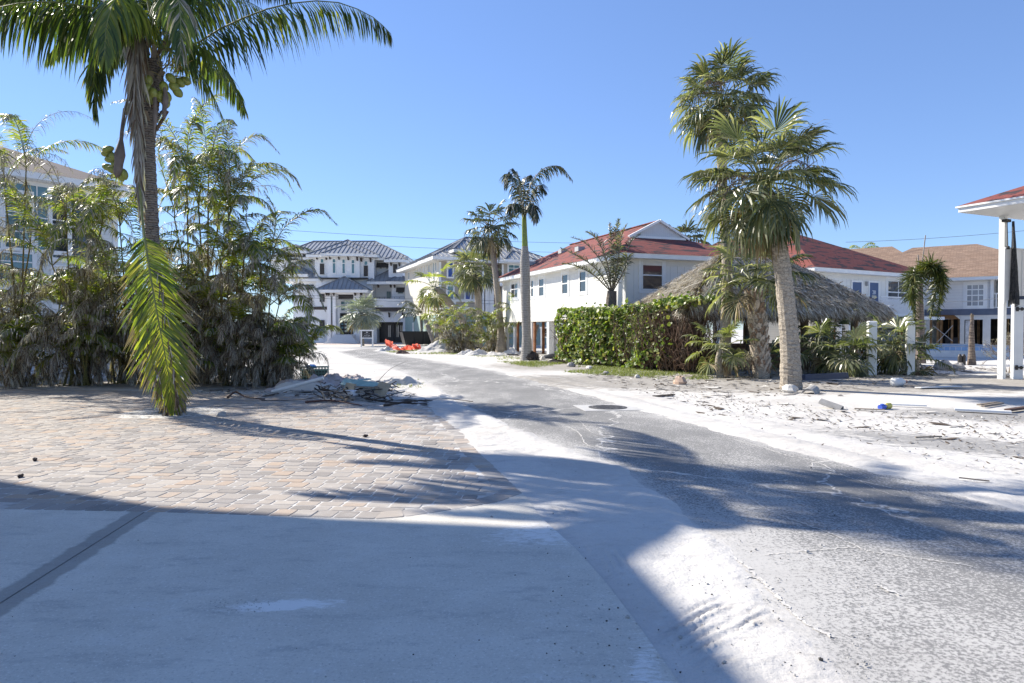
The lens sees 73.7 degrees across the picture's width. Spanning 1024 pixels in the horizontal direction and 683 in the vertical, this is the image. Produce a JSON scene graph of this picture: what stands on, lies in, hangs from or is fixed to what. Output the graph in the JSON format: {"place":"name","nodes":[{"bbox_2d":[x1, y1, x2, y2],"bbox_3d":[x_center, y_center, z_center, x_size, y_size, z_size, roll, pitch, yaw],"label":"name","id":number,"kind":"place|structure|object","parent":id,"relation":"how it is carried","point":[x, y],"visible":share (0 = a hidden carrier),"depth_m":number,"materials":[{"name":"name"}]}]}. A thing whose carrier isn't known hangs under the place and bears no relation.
{"place":"outdoors","nodes":[
{"label":"outdoors","id":0,"kind":"place"},
{"bbox_2d":[0,147,134,365],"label":"building","id":1,"kind":"structure","parent":0,"point":[39,188],"depth_m":31.35,"materials":[{"name":"paint"}]},
{"bbox_2d":[0,187,34,254],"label":"window","id":2,"kind":"structure","parent":1,"relation":"in","point":[20,251],"depth_m":30.54,"materials":[{"name":"glass"}]},
{"bbox_2d":[0,238,36,283],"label":"window","id":3,"kind":"structure","parent":1,"relation":"in","point":[32,262],"depth_m":30.56,"materials":[{"name":"glass"}]},
{"bbox_2d":[0,177,71,255],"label":"window","id":4,"kind":"structure","parent":1,"relation":"in","point":[38,188],"depth_m":31.07,"materials":[{"name":"glass"}]},
{"bbox_2d":[51,265,83,308],"bbox_3d":[-20.764,-2.557,32.338,0.075,2.040,1.840,1,1,36],"label":"window","id":5,"kind":"structure","parent":1,"relation":"in","point":[53,306],"depth_m":31.80,"materials":[{"name":"white paint"}]},
{"bbox_2d":[47,188,97,263],"bbox_3d":[-20.749,-5.439,32.301,0.075,3.440,2.140,1,1,36],"label":"window","id":6,"kind":"structure","parent":1,"relation":"in","point":[55,257],"depth_m":32.00,"materials":[{"name":"glass"}]},
{"bbox_2d":[0,389,521,518],"bbox_3d":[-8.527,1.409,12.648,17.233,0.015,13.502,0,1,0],"label":"paver driveway","id":7,"kind":"structure","parent":0,"point":[503,487],"depth_m":8.70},
{"bbox_2d":[118,407,225,418],"bbox_3d":[-6.681,1.395,13.428,1.960,0.001,1.960,0,1,0],"label":"tree pit","id":8,"kind":"object","parent":7,"relation":"on","point":[190,412],"visible":0.81,"depth_m":13.26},
{"bbox_2d":[0,0,393,416],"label":"coconut palm","id":9,"kind":"object","parent":8,"relation":"on","point":[110,35],"visible":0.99,"depth_m":12.73,"materials":[{"name":"green plant"}]},
{"bbox_2d":[305,400,361,405],"bbox_3d":[-3.785,1.327,14.868,1.510,0.062,0.400,0,1,23],"label":"fallen branch","id":10,"kind":"object","parent":7,"relation":"on","point":[311,401],"visible":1,"depth_m":15.03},
{"bbox_2d":[383,400,432,405],"bbox_3d":[-2.224,1.323,14.787,1.179,0.113,0.114,-1,1,-34],"label":"fallen branch","id":11,"kind":"object","parent":7,"relation":"on","point":[395,403],"visible":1,"depth_m":14.66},
{"bbox_2d":[212,224,553,242],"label":"power line","id":12,"kind":"object","parent":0,"point":[391,236],"visible":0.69,"depth_m":55.46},
{"bbox_2d":[316,347,546,348],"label":"cross street","id":13,"kind":"structure","parent":0,"point":[379,347],"depth_m":60.78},
{"bbox_2d":[0,330,1023,682],"bbox_3d":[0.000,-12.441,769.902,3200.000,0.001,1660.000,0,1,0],"label":"ground","id":14,"kind":"structure","parent":0,"point":[978,384],"depth_m":16.45,"materials":[{"name":"sand"}]},
{"bbox_2d":[0,110,136,388],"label":"areca palm","id":15,"kind":"object","parent":14,"relation":"on","point":[11,320],"visible":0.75,"depth_m":19.04,"materials":[{"name":"plant"}]},
{"bbox_2d":[0,145,195,387],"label":"areca palm","id":16,"kind":"object","parent":14,"relation":"on","point":[86,366],"visible":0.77,"depth_m":19.02,"materials":[{"name":"plant"}]},
{"bbox_2d":[23,166,203,385],"bbox_3d":[-11.426,-1.568,19.748,4.578,6.271,5.930,-1,1,-29],"label":"areca palm","id":17,"kind":"object","parent":14,"relation":"on","point":[121,376],"visible":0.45,"depth_m":19.05,"materials":[{"name":"plant"}]},
{"bbox_2d":[69,93,301,386],"bbox_3d":[-9.494,-2.521,19.575,5.395,8.231,7.091,-1,1,-33],"label":"areca palm","id":18,"kind":"object","parent":14,"relation":"on","point":[213,154],"visible":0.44,"depth_m":18.62,"materials":[{"name":"plant"}]},
{"bbox_2d":[136,160,305,386],"bbox_3d":[-8.175,-1.620,19.678,5.424,6.451,4.442,1,1,36],"label":"areca palm","id":19,"kind":"object","parent":14,"relation":"on","point":[204,289],"visible":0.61,"depth_m":18.95,"materials":[{"name":"plant"}]},
{"bbox_2d":[199,191,343,387],"bbox_3d":[-6.754,-1.239,19.756,3.802,5.728,5.347,-1,1,-42],"label":"areca palm","id":20,"kind":"object","parent":14,"relation":"on","point":[287,345],"visible":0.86,"depth_m":19.08,"materials":[{"name":"plant"}]},
{"bbox_2d":[271,376,323,393],"bbox_3d":[-5.413,1.098,17.252,1.345,0.440,0.086,0,1,3],"label":"drain pipe","id":21,"kind":"object","parent":14,"relation":"on","point":[298,384],"visible":1,"depth_m":17.22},
{"bbox_2d":[300,366,328,379],"bbox_3d":[-6.360,1.016,22.022,0.872,0.422,0.532,0,1,-11],"label":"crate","id":22,"kind":"object","parent":14,"relation":"on","point":[320,372],"visible":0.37,"depth_m":21.80,"materials":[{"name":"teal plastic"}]},
{"bbox_2d":[273,380,357,392],"bbox_3d":[-5.100,1.262,18.391,3.000,0.456,1.400,0,1,0],"label":"sand heap","id":23,"kind":"object","parent":14,"relation":"on","point":[309,387],"visible":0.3,"depth_m":17.95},
{"bbox_2d":[264,374,349,391],"bbox_3d":[-5.499,1.103,18.788,2.369,0.455,1.453,0,1,-6],"label":"discarded sheet","id":24,"kind":"object","parent":23,"relation":"on","point":[331,380],"visible":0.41,"depth_m":18.51,"materials":[{"name":"fabric"}]},
{"bbox_2d":[0,493,678,682],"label":"concrete slab","id":25,"kind":"structure","parent":14,"relation":"on","point":[344,596],"depth_m":4.09,"materials":[{"name":"concrete"}]},
{"bbox_2d":[0,512,143,603],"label":"slab joint","id":26,"kind":"object","parent":25,"relation":"on","point":[67,560],"visible":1,"depth_m":4.78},
{"bbox_2d":[271,239,413,343],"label":"white modern house","id":27,"kind":"structure","parent":14,"relation":"on","point":[341,273],"depth_m":81.84,"materials":[{"name":"paint"}]},
{"bbox_2d":[340,313,353,333],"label":"front door","id":28,"kind":"structure","parent":27,"relation":"in","point":[343,325],"depth_m":81.86,"materials":[{"name":"teal glass"}]},
{"bbox_2d":[379,322,393,341],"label":"garage door","id":29,"kind":"structure","parent":27,"relation":"in","point":[386,329],"depth_m":83.19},
{"bbox_2d":[395,322,402,341],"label":"garage door","id":30,"kind":"structure","parent":27,"relation":"in","point":[399,327],"depth_m":83.19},
{"bbox_2d":[305,380,404,400],"bbox_3d":[-3.894,1.191,16.696,2.342,0.265,4.297,0,1,-13],"label":"splinter heap","id":31,"kind":"object","parent":14,"relation":"on","point":[369,393],"visible":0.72,"depth_m":15.61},
{"bbox_2d":[340,378,378,389],"bbox_3d":[-3.555,1.018,16.221,1.250,0.251,0.187,1,1,29],"label":"board","id":32,"kind":"object","parent":31,"relation":"on","point":[358,382],"visible":0.64,"depth_m":16.27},
{"bbox_2d":[372,382,390,398],"bbox_3d":[-3.006,1.123,15.723,0.380,0.354,0.272,1,1,34],"label":"board","id":33,"kind":"object","parent":31,"relation":"on","point":[384,387],"visible":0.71,"depth_m":15.71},
{"bbox_2d":[316,343,405,344],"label":"forecourt","id":34,"kind":"structure","parent":14,"relation":"on","point":[360,344],"depth_m":72.46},
{"bbox_2d":[337,291,384,345],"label":"silver palm","id":35,"kind":"object","parent":14,"relation":"on","point":[362,319],"visible":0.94,"depth_m":66.06,"materials":[{"name":"grey plant"}]},
{"bbox_2d":[360,330,373,346],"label":"site sign","id":36,"kind":"object","parent":14,"relation":"on","point":[366,334],"visible":0.99,"depth_m":62.00,"materials":[{"name":"white paint"}]},
{"bbox_2d":[322,389,426,404],"bbox_3d":[-3.441,1.269,15.813,3.990,0.137,0.455,1,1,42],"label":"fallen branch","id":37,"kind":"object","parent":14,"relation":"on","point":[383,401],"visible":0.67,"depth_m":15.02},
{"bbox_2d":[363,376,422,384],"bbox_3d":[-4.005,1.346,19.953,3.000,0.647,1.600,0,1,-11],"label":"sand heap","id":38,"kind":"object","parent":14,"relation":"on","point":[406,380],"visible":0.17,"depth_m":20.09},
{"bbox_2d":[324,373,363,379],"bbox_3d":[-5.291,1.125,20.749,1.961,0.354,1.259,0,1,14],"label":"discarded sheet","id":39,"kind":"object","parent":38,"relation":"on","point":[330,376],"visible":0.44,"depth_m":20.48,"materials":[{"name":"fabric"}]},
{"bbox_2d":[385,339,420,349],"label":"safety fence","id":40,"kind":"object","parent":14,"relation":"on","point":[396,347],"visible":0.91,"depth_m":54.13,"materials":[{"name":"orange"}]},
{"bbox_2d":[393,301,424,344],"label":"palm tree","id":41,"kind":"object","parent":14,"relation":"on","point":[415,311],"visible":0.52,"depth_m":71.55,"materials":[{"name":"green plant"}]},
{"bbox_2d":[399,331,430,345],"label":"skip","id":42,"kind":"object","parent":14,"relation":"on","point":[410,338],"visible":0.44,"depth_m":67.63,"materials":[{"name":"brown metal"}]},
{"bbox_2d":[424,320,434,342],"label":"cut trunk","id":43,"kind":"object","parent":14,"relation":"on","point":[428,327],"visible":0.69,"depth_m":60.82,"materials":[{"name":"grey plant"}]},
{"bbox_2d":[415,341,451,352],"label":"sand heap","id":44,"kind":"object","parent":14,"relation":"on","point":[435,346],"visible":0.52,"depth_m":48.62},
{"bbox_2d":[404,259,468,345],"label":"cabbage palm","id":45,"kind":"object","parent":14,"relation":"on","point":[430,301],"visible":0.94,"depth_m":56.70,"materials":[{"name":"green plant"}]},
{"bbox_2d":[417,291,462,338],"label":"young palm","id":46,"kind":"object","parent":14,"relation":"on","point":[433,314],"visible":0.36,"depth_m":62.17,"materials":[{"name":"green plant"}]},
{"bbox_2d":[423,301,495,352],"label":"areca bush","id":47,"kind":"object","parent":14,"relation":"on","point":[460,342],"visible":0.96,"depth_m":46.73,"materials":[{"name":"green plant"}]},
{"bbox_2d":[395,236,546,345],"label":"tan house","id":48,"kind":"structure","parent":14,"relation":"on","point":[437,261],"depth_m":68.52,"materials":[{"name":"tan stucco"},{"name":"white paint"},{"name":"metal"}]},
{"bbox_2d":[447,261,453,277],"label":"window","id":49,"kind":"structure","parent":48,"relation":"in","point":[449,271],"depth_m":66.31,"materials":[{"name":"white paint"}]},
{"bbox_2d":[507,264,519,272],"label":"window","id":50,"kind":"structure","parent":48,"relation":"in","point":[510,267],"depth_m":69.08,"materials":[{"name":"white paint"}]},
{"bbox_2d":[449,246,501,346],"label":"cabbage palm","id":51,"kind":"object","parent":14,"relation":"on","point":[470,281],"visible":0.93,"depth_m":52.43,"materials":[{"name":"green plant"}]},
{"bbox_2d":[464,349,508,355],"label":"sand heap","id":52,"kind":"object","parent":14,"relation":"on","point":[477,352],"visible":0.75,"depth_m":42.18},
{"bbox_2d":[460,199,521,352],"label":"cabbage palm","id":53,"kind":"object","parent":14,"relation":"on","point":[492,246],"visible":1,"depth_m":47.88,"materials":[{"name":"green plant"}]},
{"bbox_2d":[469,309,519,351],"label":"areca bush","id":54,"kind":"object","parent":14,"relation":"on","point":[492,339],"visible":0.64,"depth_m":48.69,"materials":[{"name":"green plant"}]},
{"bbox_2d":[490,292,521,332],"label":"thin palm","id":55,"kind":"object","parent":14,"relation":"on","point":[509,323],"visible":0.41,"depth_m":46.90,"materials":[{"name":"green plant"}]},
{"bbox_2d":[4,347,1023,472],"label":"litter","id":56,"kind":"object","parent":14,"relation":"on","point":[855,387],"visible":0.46,"depth_m":16.48,"materials":[{"name":"brown plant"}]},
{"bbox_2d":[499,165,572,360],"bbox_3d":[1.209,-4.029,35.590,3.580,10.447,2.662,1,1,32],"label":"royal palm","id":57,"kind":"object","parent":14,"relation":"on","point":[531,208],"visible":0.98,"depth_m":35.81,"materials":[{"name":"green plant"}]},
{"bbox_2d":[387,349,714,387],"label":"grass","id":58,"kind":"structure","parent":14,"relation":"on","point":[614,370],"depth_m":26.57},
{"bbox_2d":[560,218,640,306],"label":"triangle palm","id":59,"kind":"object","parent":14,"relation":"on","point":[612,278],"visible":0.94,"depth_m":32.02,"materials":[{"name":"green plant"}]},
{"bbox_2d":[385,376,843,682],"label":"sand gutter","id":60,"kind":"object","parent":14,"relation":"on","point":[603,511],"visible":0.76,"depth_m":4.95,"materials":[{"name":"sand"}]},
{"bbox_2d":[545,291,720,372],"bbox_3d":[4.937,-0.405,29.485,3.523,3.140,11.131,0,1,-25],"label":"sea grape hedge","id":61,"kind":"object","parent":14,"relation":"on","point":[657,340],"visible":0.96,"depth_m":27.52,"materials":[{"name":"plant"}]},
{"bbox_2d":[498,219,768,353],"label":"stilt house","id":62,"kind":"structure","parent":14,"relation":"on","point":[665,253],"depth_m":36.83,"materials":[{"name":"white"}]},
{"bbox_2d":[510,279,518,300],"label":"window","id":63,"kind":"structure","parent":62,"relation":"in","point":[514,288],"depth_m":46.31,"materials":[{"name":"white paint"}]},
{"bbox_2d":[530,276,534,299],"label":"window","id":64,"kind":"structure","parent":62,"relation":"in","point":[532,283],"depth_m":43.34,"materials":[{"name":"white paint"}]},
{"bbox_2d":[538,274,544,298],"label":"window","id":65,"kind":"structure","parent":62,"relation":"in","point":[541,283],"depth_m":41.96,"materials":[{"name":"white paint"}]},
{"bbox_2d":[561,270,569,296],"bbox_3d":[3.021,-3.285,38.727,0.075,1.490,1.090,0,1,-20],"label":"window","id":66,"kind":"structure","parent":62,"relation":"in","point":[565,279],"depth_m":38.69,"materials":[{"name":"white paint"}]},
{"bbox_2d":[578,266,587,294],"bbox_3d":[3.814,-3.245,36.599,0.075,1.490,1.090,0,1,-20],"label":"window","id":67,"kind":"structure","parent":62,"relation":"in","point":[583,276],"depth_m":36.59,"materials":[{"name":"white paint"}]},
{"bbox_2d":[639,259,665,292],"bbox_3d":[6.741,-3.184,32.836,1.480,1.730,0.075,0,1,-20],"label":"window","id":68,"kind":"structure","parent":62,"relation":"in","point":[651,277],"depth_m":32.81,"materials":[{"name":"white paint"}]},
{"bbox_2d":[673,375,686,384],"bbox_3d":[5.020,1.196,20.417,0.327,0.377,0.504,0,1,-24],"label":"rock","id":69,"kind":"object","parent":14,"relation":"on","point":[680,380],"visible":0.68,"depth_m":20.29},
{"bbox_2d":[669,213,710,244],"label":"fan palm","id":70,"kind":"object","parent":14,"relation":"on","point":[684,229],"visible":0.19,"depth_m":52.93,"materials":[{"name":"green plant"}]},
{"bbox_2d":[681,317,765,377],"bbox_3d":[7.090,0.242,23.358,2.737,2.338,2.749,0,1,0],"label":"palmetto","id":71,"kind":"object","parent":14,"relation":"on","point":[719,362],"visible":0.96,"depth_m":23.17,"materials":[{"name":"green plant"}]},
{"bbox_2d":[669,37,784,375],"bbox_3d":[7.574,-4.480,24.178,4.063,11.621,3.908,0,1,0],"label":"cabbage palm","id":72,"kind":"object","parent":14,"relation":"on","point":[722,106],"visible":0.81,"depth_m":23.59,"materials":[{"name":"green plant"}]},
{"bbox_2d":[733,350,756,377],"bbox_3d":[7.968,0.757,23.029,1.066,0.953,0.954,-1,1,-34],"label":"dry shrub","id":73,"kind":"object","parent":14,"relation":"on","point":[748,362],"visible":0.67,"depth_m":22.83,"materials":[{"name":"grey plant"}]},
{"bbox_2d":[699,231,821,378],"bbox_3d":[8.241,-1.322,22.887,3.950,5.390,3.551,1,1,30],"label":"cabbage palm","id":74,"kind":"object","parent":14,"relation":"on","point":[753,302],"visible":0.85,"depth_m":22.68,"materials":[{"name":"green plant"}]},
{"bbox_2d":[624,252,897,370],"bbox_3d":[10.217,-1.358,29.364,10.124,5.149,7.073,0,1,-14],"label":"tiki hut","id":75,"kind":"object","parent":14,"relation":"on","point":[831,299],"visible":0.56,"depth_m":27.41,"materials":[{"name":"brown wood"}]},
{"bbox_2d":[506,373,1023,512],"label":"sand verge","id":76,"kind":"structure","parent":14,"relation":"on","point":[847,448],"depth_m":9.58,"materials":[{"name":"sand"}]},
{"bbox_2d":[676,95,857,389],"bbox_3d":[6.902,-2.442,18.701,4.298,7.760,4.600,-1,1,-31],"label":"cabbage palm","id":77,"kind":"object","parent":14,"relation":"on","point":[763,216],"visible":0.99,"depth_m":18.17,"materials":[{"name":"green plant"}]},
{"bbox_2d":[734,335,806,372],"bbox_3d":[8.984,0.904,24.271,2.562,2.458,2.412,0,1,0],"label":"palmetto","id":78,"kind":"object","parent":14,"relation":"on","point":[774,350],"visible":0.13,"depth_m":24.07,"materials":[{"name":"green plant"}]},
{"bbox_2d":[782,384,798,392],"bbox_3d":[7.229,1.258,17.753,0.410,0.316,0.312,1,1,33],"label":"rock","id":79,"kind":"object","parent":14,"relation":"on","point":[788,388],"visible":0.68,"depth_m":17.66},
{"bbox_2d":[802,385,819,394],"bbox_3d":[7.673,1.237,17.504,0.336,0.159,0.560,14,15,33],"label":"broken tile","id":80,"kind":"object","parent":14,"relation":"on","point":[815,389],"visible":0.96,"depth_m":17.41,"materials":[{"name":"ceramic"}]},
{"bbox_2d":[775,317,847,373],"bbox_3d":[11.111,0.262,25.173,2.520,2.480,2.464,0,1,0],"label":"palmetto","id":81,"kind":"object","parent":14,"relation":"on","point":[815,361],"visible":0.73,"depth_m":24.70,"materials":[{"name":"green plant"}]},
{"bbox_2d":[802,372,848,379],"bbox_3d":[10.315,1.144,22.472,2.132,0.190,0.180,-1,1,-27],"label":"parking bumper","id":82,"kind":"object","parent":14,"relation":"on","point":[824,376],"visible":0.93,"depth_m":22.38,"materials":[{"name":"blue paint"}]},
{"bbox_2d":[712,235,944,352],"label":"stilt house","id":83,"kind":"structure","parent":14,"relation":"on","point":[871,276],"depth_m":42.70,"materials":[{"name":"white"}]},
{"bbox_2d":[851,280,862,294],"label":"door","id":84,"kind":"structure","parent":83,"relation":"in","point":[855,285],"depth_m":41.90,"materials":[{"name":"white paint"}]},
{"bbox_2d":[868,281,879,302],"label":"door","id":85,"kind":"structure","parent":83,"relation":"in","point":[874,286],"depth_m":42.80,"materials":[{"name":"blue paint"}]},
{"bbox_2d":[886,277,908,301],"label":"window","id":86,"kind":"structure","parent":83,"relation":"in","point":[891,286],"depth_m":43.90,"materials":[{"name":"glass"}]},
{"bbox_2d":[798,303,861,365],"bbox_3d":[12.712,-0.155,27.337,2.586,2.859,2.400,1,1,43],"label":"palmetto","id":87,"kind":"object","parent":14,"relation":"on","point":[844,321],"visible":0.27,"depth_m":26.98,"materials":[{"name":"green plant"}]},
{"bbox_2d":[818,399,843,409],"bbox_3d":[6.624,1.317,14.160,0.440,0.126,0.264,23,4,39],"label":"broken tile","id":88,"kind":"object","parent":14,"relation":"on","point":[829,404],"visible":0.9,"depth_m":14.08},
{"bbox_2d":[807,322,892,376],"bbox_3d":[11.905,0.599,24.377,2.744,2.617,3.143,0,1,0],"label":"palmetto","id":89,"kind":"object","parent":14,"relation":"on","point":[849,366],"visible":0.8,"depth_m":23.77,"materials":[{"name":"green plant"}]},
{"bbox_2d":[866,321,876,374],"bbox_3d":[12.883,0.259,24.464,0.300,1.986,0.300,0,1,11],"label":"gate post","id":90,"kind":"object","parent":14,"relation":"on","point":[873,331],"visible":0.71,"depth_m":24.33,"materials":[{"name":"white paint"}]},
{"bbox_2d":[878,403,891,408],"bbox_3d":[7.693,1.339,14.079,0.404,0.137,0.137,-1,1,-29],"label":"cleaner bottle","id":91,"kind":"object","parent":14,"relation":"on","point":[885,406],"visible":0.93,"depth_m":14.01,"materials":[{"name":"blue plastic"}]},
{"bbox_2d":[849,311,935,374],"bbox_3d":[14.036,0.218,25.150,2.845,2.676,3.039,0,1,0],"label":"palmetto","id":92,"kind":"object","parent":14,"relation":"on","point":[892,357],"visible":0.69,"depth_m":24.68,"materials":[{"name":"green plant"}]},
{"bbox_2d":[767,244,1023,350],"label":"gutted house","id":93,"kind":"structure","parent":14,"relation":"on","point":[974,276],"depth_m":48.86,"materials":[{"name":"beige"}]},
{"bbox_2d":[963,281,986,308],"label":"window","id":94,"kind":"structure","parent":93,"relation":"in","point":[972,291],"depth_m":47.53,"materials":[{"name":"glass"}]},
{"bbox_2d":[890,378,907,386],"bbox_3d":[11.144,1.171,19.654,0.480,0.260,0.254,0,1,-11],"label":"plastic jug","id":95,"kind":"object","parent":14,"relation":"on","point":[896,382],"visible":1,"depth_m":19.55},
{"bbox_2d":[905,321,914,374],"bbox_3d":[14.258,0.266,24.465,0.280,1.972,0.280,0,1,14],"label":"gate post","id":96,"kind":"object","parent":14,"relation":"on","point":[910,331],"visible":0.61,"depth_m":24.35,"materials":[{"name":"white paint"}]},
{"bbox_2d":[877,328,955,375],"bbox_3d":[14.498,0.686,24.688,2.450,2.455,2.561,0,1,-14],"label":"palmetto","id":97,"kind":"object","parent":14,"relation":"on","point":[919,371],"visible":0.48,"depth_m":24.48,"materials":[{"name":"green plant"}]},
{"bbox_2d":[895,235,955,363],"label":"foxtail palm","id":98,"kind":"object","parent":14,"relation":"on","point":[924,270],"visible":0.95,"depth_m":32.39,"materials":[{"name":"green plant"}]},
{"bbox_2d":[933,360,952,370],"bbox_3d":[17.260,1.022,27.349,0.711,0.641,0.624,1,1,38],"label":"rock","id":99,"kind":"object","parent":14,"relation":"on","point":[937,367],"visible":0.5,"depth_m":27.14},
{"bbox_2d":[899,344,1010,356],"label":"pool","id":100,"kind":"structure","parent":14,"relation":"on","point":[951,350],"depth_m":40.38,"materials":[{"name":"paint"}]},
{"bbox_2d":[953,362,965,370],"bbox_3d":[17.866,1.058,27.334,0.503,0.477,0.508,0,1,14],"label":"rock","id":101,"kind":"object","parent":14,"relation":"on","point":[958,366],"visible":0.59,"depth_m":27.16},
{"bbox_2d":[967,313,975,364],"bbox_3d":[21.057,-0.056,31.267,0.363,2.472,0.371,1,1,42],"label":"dead trunk","id":102,"kind":"object","parent":14,"relation":"on","point":[971,357],"visible":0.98,"depth_m":31.18,"materials":[{"name":"wood"}]},
{"bbox_2d":[955,408,1011,413],"bbox_3d":[9.230,1.355,13.397,0.916,0.040,0.180,1,1,32],"label":"scrap board","id":103,"kind":"object","parent":14,"relation":"on","point":[983,410],"visible":1,"depth_m":13.34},
{"bbox_2d":[955,186,1023,378],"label":"porch house","id":104,"kind":"structure","parent":14,"relation":"on","point":[1005,206],"depth_m":22.27,"materials":[{"name":"white"}]},
{"bbox_2d":[981,336,1023,372],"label":"dry shrub","id":105,"kind":"object","parent":14,"relation":"on","point":[991,348],"visible":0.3,"depth_m":24.32,"materials":[{"name":"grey plant"}]},
{"bbox_2d":[1010,296,1023,378],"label":"gate post","id":106,"kind":"object","parent":14,"relation":"on","point":[1017,335],"visible":0.88,"depth_m":22.42,"materials":[{"name":"white paint"}]},
{"bbox_2d":[0,0,1023,329],"label":"sky","id":107,"kind":"structure","parent":0,"point":[924,99],"materials":[{"name":"blue"}]},
{"bbox_2d":[335,349,1023,682],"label":"road","id":108,"kind":"structure","parent":0,"point":[938,620],"depth_m":5.55,"materials":[{"name":"asphalt"}]},
{"bbox_2d":[1,458,870,677],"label":"sand crumbs","id":109,"kind":"object","parent":108,"relation":"on","point":[724,661],"visible":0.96,"depth_m":3.88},
{"bbox_2d":[573,404,643,410],"bbox_3d":[2.001,1.385,14.281,1.240,0.056,1.040,0,1,-9],"label":"manhole","id":110,"kind":"object","parent":108,"relation":"on","point":[613,407],"visible":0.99,"depth_m":14.11,"materials":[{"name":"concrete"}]},
{"bbox_2d":[565,417,1020,636],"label":"road cracks","id":111,"kind":"object","parent":108,"relation":"on","point":[776,595],"visible":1,"depth_m":4.93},
{"bbox_2d":[958,354,965,364],"bbox_3d":[20.601,0.828,31.286,0.350,0.500,0.170,0,1,0],"label":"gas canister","id":112,"kind":"object","parent":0,"point":[962,358],"visible":0.8,"depth_m":31.22,"materials":[{"name":"grey metal"}]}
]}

